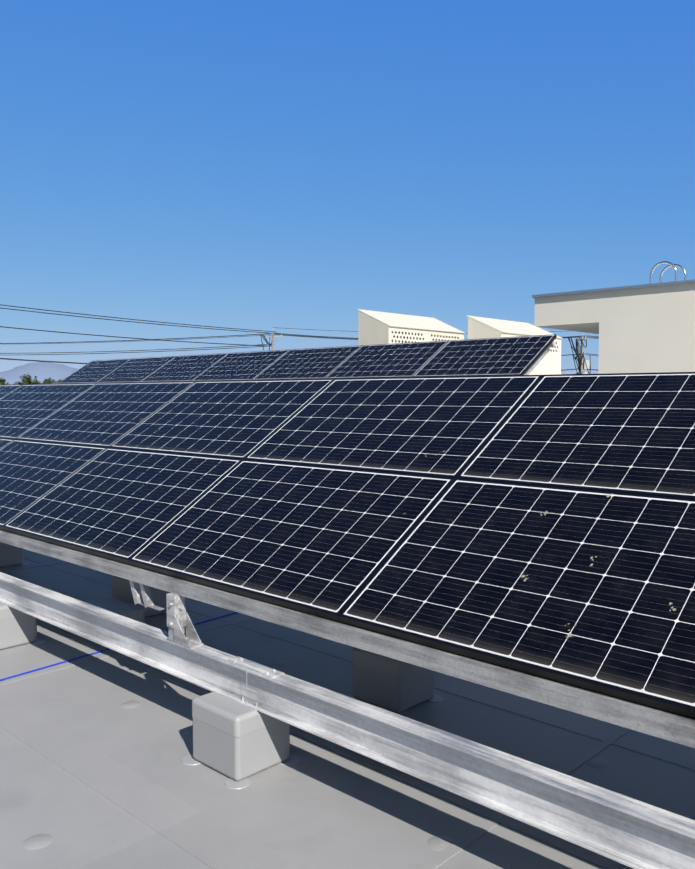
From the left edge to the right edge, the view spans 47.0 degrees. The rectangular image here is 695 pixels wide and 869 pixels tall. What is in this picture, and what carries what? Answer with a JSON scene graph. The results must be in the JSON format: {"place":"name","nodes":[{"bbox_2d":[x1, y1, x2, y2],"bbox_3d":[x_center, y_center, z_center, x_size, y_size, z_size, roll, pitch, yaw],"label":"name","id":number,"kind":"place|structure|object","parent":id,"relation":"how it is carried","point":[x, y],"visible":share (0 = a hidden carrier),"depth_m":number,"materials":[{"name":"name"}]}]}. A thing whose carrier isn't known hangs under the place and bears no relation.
{"place":"outdoors","nodes":[
{"label":"outdoors","id":0,"kind":"place"},
{"bbox_2d":[0,362,78,384],"bbox_3d":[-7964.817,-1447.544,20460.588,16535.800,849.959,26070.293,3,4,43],"label":"mountain range","id":1,"kind":"structure","parent":0,"point":[41,371],"depth_m":18917.98,"materials":[{"name":"blue"}]},
{"bbox_2d":[129,580,202,648],"bbox_3d":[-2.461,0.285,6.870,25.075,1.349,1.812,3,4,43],"label":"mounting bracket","id":2,"kind":"object","parent":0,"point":[178,620],"visible":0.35,"depth_m":4.23,"materials":[{"name":"silver metal"}]},
{"bbox_2d":[0,530,694,747],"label":"mounting rail","id":3,"kind":"object","parent":2,"relation":"attached to","point":[672,727],"visible":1,"depth_m":3.12,"materials":[{"name":"silver metal"}]},
{"bbox_2d":[0,372,694,718],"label":"solar panel frames","id":4,"kind":"structure","parent":3,"relation":"on","point":[663,704],"depth_m":3.84,"materials":[{"name":"metal"}]},
{"bbox_2d":[0,374,694,705],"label":"array glass","id":5,"kind":"object","parent":4,"relation":"in","point":[463,558],"visible":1,"depth_m":4.03,"materials":[{"name":"glass"}]},
{"bbox_2d":[142,418,675,637],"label":"dirt specks","id":6,"kind":"object","parent":5,"relation":"on","point":[570,634],"visible":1,"depth_m":3.13,"materials":[{"name":"beige"}]},
{"bbox_2d":[272,333,273,349],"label":"utility pole","id":7,"kind":"object","parent":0,"point":[272,341],"visible":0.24,"depth_m":69.42,"materials":[{"name":"grey"}]},
{"bbox_2d":[0,549,694,868],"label":"roof slab","id":8,"kind":"structure","parent":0,"point":[317,806],"depth_m":3.75,"materials":[{"name":"grey concrete"}]},
{"bbox_2d":[0,612,237,680],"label":"chalk line","id":9,"kind":"object","parent":8,"relation":"on","point":[94,653],"visible":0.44,"depth_m":5.37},
{"bbox_2d":[0,563,442,788],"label":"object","id":10,"kind":"object","parent":8,"relation":"on","point":[293,759],"visible":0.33,"depth_m":3.90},
{"bbox_2d":[0,546,433,780],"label":"ballast blocks","id":11,"kind":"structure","parent":10,"relation":"on","point":[245,756],"depth_m":4.48,"materials":[{"name":"grey concrete"}]},
{"bbox_2d":[0,542,422,738],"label":"ballast block tops","id":12,"kind":"object","parent":11,"relation":"on","point":[231,717],"visible":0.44,"depth_m":3.85,"materials":[{"name":"grey concrete"}]},
{"bbox_2d":[0,572,694,868],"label":"array beams","id":13,"kind":"structure","parent":11,"relation":"on","point":[625,830],"depth_m":3.15,"materials":[{"name":"silver metal"}]},
{"bbox_2d":[0,566,609,851],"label":"roof membrane fasteners","id":14,"kind":"object","parent":8,"relation":"on","point":[435,843],"visible":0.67,"depth_m":3.22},
{"bbox_2d":[0,556,694,868],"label":"roof seams","id":15,"kind":"object","parent":8,"relation":"on","point":[458,845],"depth_m":3.87,"materials":[{"name":"grey plastic"}]},
{"bbox_2d":[357,309,463,345],"bbox_3d":[1.203,-0.598,14.715,0.760,3.286,2.204,3,4,43],"label":"vent hood","id":16,"kind":"object","parent":8,"relation":"on","point":[375,327],"visible":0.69,"depth_m":14.08,"materials":[{"name":"paint"}]},
{"bbox_2d":[392,331,458,342],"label":"ventilation holes","id":17,"kind":"object","parent":16,"relation":"attached to","point":[417,337],"visible":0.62,"depth_m":14.07,"materials":[{"name":"black"}]},
{"bbox_2d":[467,315,562,374],"bbox_3d":[3.130,-0.561,14.888,0.760,3.196,2.104,3,4,43],"label":"vent hood","id":18,"kind":"object","parent":8,"relation":"on","point":[483,327],"visible":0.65,"depth_m":14.68,"materials":[{"name":"paint"}]},
{"bbox_2d":[524,341,554,374],"bbox_3d":[-2.428,-0.366,13.318,11.715,1.999,2.660,3,4,43],"label":"support rail","id":19,"kind":"object","parent":8,"relation":"on","point":[538,360],"depth_m":10.12,"materials":[{"name":"silver metal"}]},
{"bbox_2d":[57,334,556,383],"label":"solar panel frames","id":20,"kind":"structure","parent":19,"relation":"on","point":[537,356],"depth_m":11.90,"materials":[{"name":"metal"}]},
{"bbox_2d":[59,335,553,382],"bbox_3d":[-2.457,-0.638,13.315,11.654,1.571,2.514,3,4,43],"label":"array glass","id":21,"kind":"object","parent":20,"relation":"in","point":[511,355],"visible":0.33,"depth_m":12.24,"materials":[{"name":"glass"}]},
{"bbox_2d":[534,283,694,373],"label":"penthouse","id":22,"kind":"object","parent":8,"relation":"on","point":[646,330],"visible":0.55,"depth_m":17.83,"materials":[{"name":"beige paint"}]},
{"bbox_2d":[532,279,694,297],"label":"roof coping","id":23,"kind":"object","parent":22,"relation":"on","point":[618,288],"visible":0.38,"depth_m":18.00,"materials":[{"name":"grey metal"}]},
{"bbox_2d":[649,261,686,283],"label":"ladder hoops","id":24,"kind":"object","parent":22,"relation":"on","point":[668,266],"visible":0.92,"depth_m":18.42,"materials":[{"name":"silver metal"}]},
{"bbox_2d":[0,0,694,373],"label":"sky","id":25,"kind":"structure","parent":0,"point":[299,165],"materials":[{"name":"blue"}]},
{"bbox_2d":[580,335,582,371],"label":"utility pole","id":26,"kind":"object","parent":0,"point":[581,367],"visible":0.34,"depth_m":71.40,"materials":[{"name":"grey"}]},
{"bbox_2d":[576,332,588,373],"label":"utility pole hardware","id":27,"kind":"object","parent":26,"relation":"attached to","point":[584,367],"visible":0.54,"depth_m":71.26,"materials":[{"name":"grey metal"}]},
{"bbox_3d":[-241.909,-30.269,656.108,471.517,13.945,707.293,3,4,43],"label":"ridge ground","id":28,"kind":"structure","parent":0,"visible":0},
{"bbox_2d":[42,377,54,383],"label":"tree","id":29,"kind":"object","parent":28,"relation":"on","point":[45,381],"visible":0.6,"depth_m":627.15,"materials":[{"name":"green plant"}]},
{"bbox_3d":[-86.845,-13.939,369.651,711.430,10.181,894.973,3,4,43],"label":"wooded rise","id":30,"kind":"object","parent":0,"visible":0},
{"bbox_2d":[0,378,5,384],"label":"tree","id":31,"kind":"object","parent":30,"relation":"on","point":[2,381],"visible":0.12,"depth_m":343.29,"materials":[{"name":"green plant"}]},
{"bbox_2d":[20,373,32,384],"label":"tree","id":32,"kind":"object","parent":30,"relation":"on","point":[26,380],"visible":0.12,"depth_m":310.20,"materials":[{"name":"green plant"}]},
{"label":"land","id":33,"kind":"structure","parent":0,"visible":0},
{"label":"utility pole","id":34,"kind":"object","parent":33,"relation":"on","visible":0},
{"bbox_2d":[0,304,598,373],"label":"power lines","id":35,"kind":"object","parent":34,"relation":"attached to","point":[579,360],"visible":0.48,"depth_m":70.17,"materials":[{"name":"black metal"}]}
]}

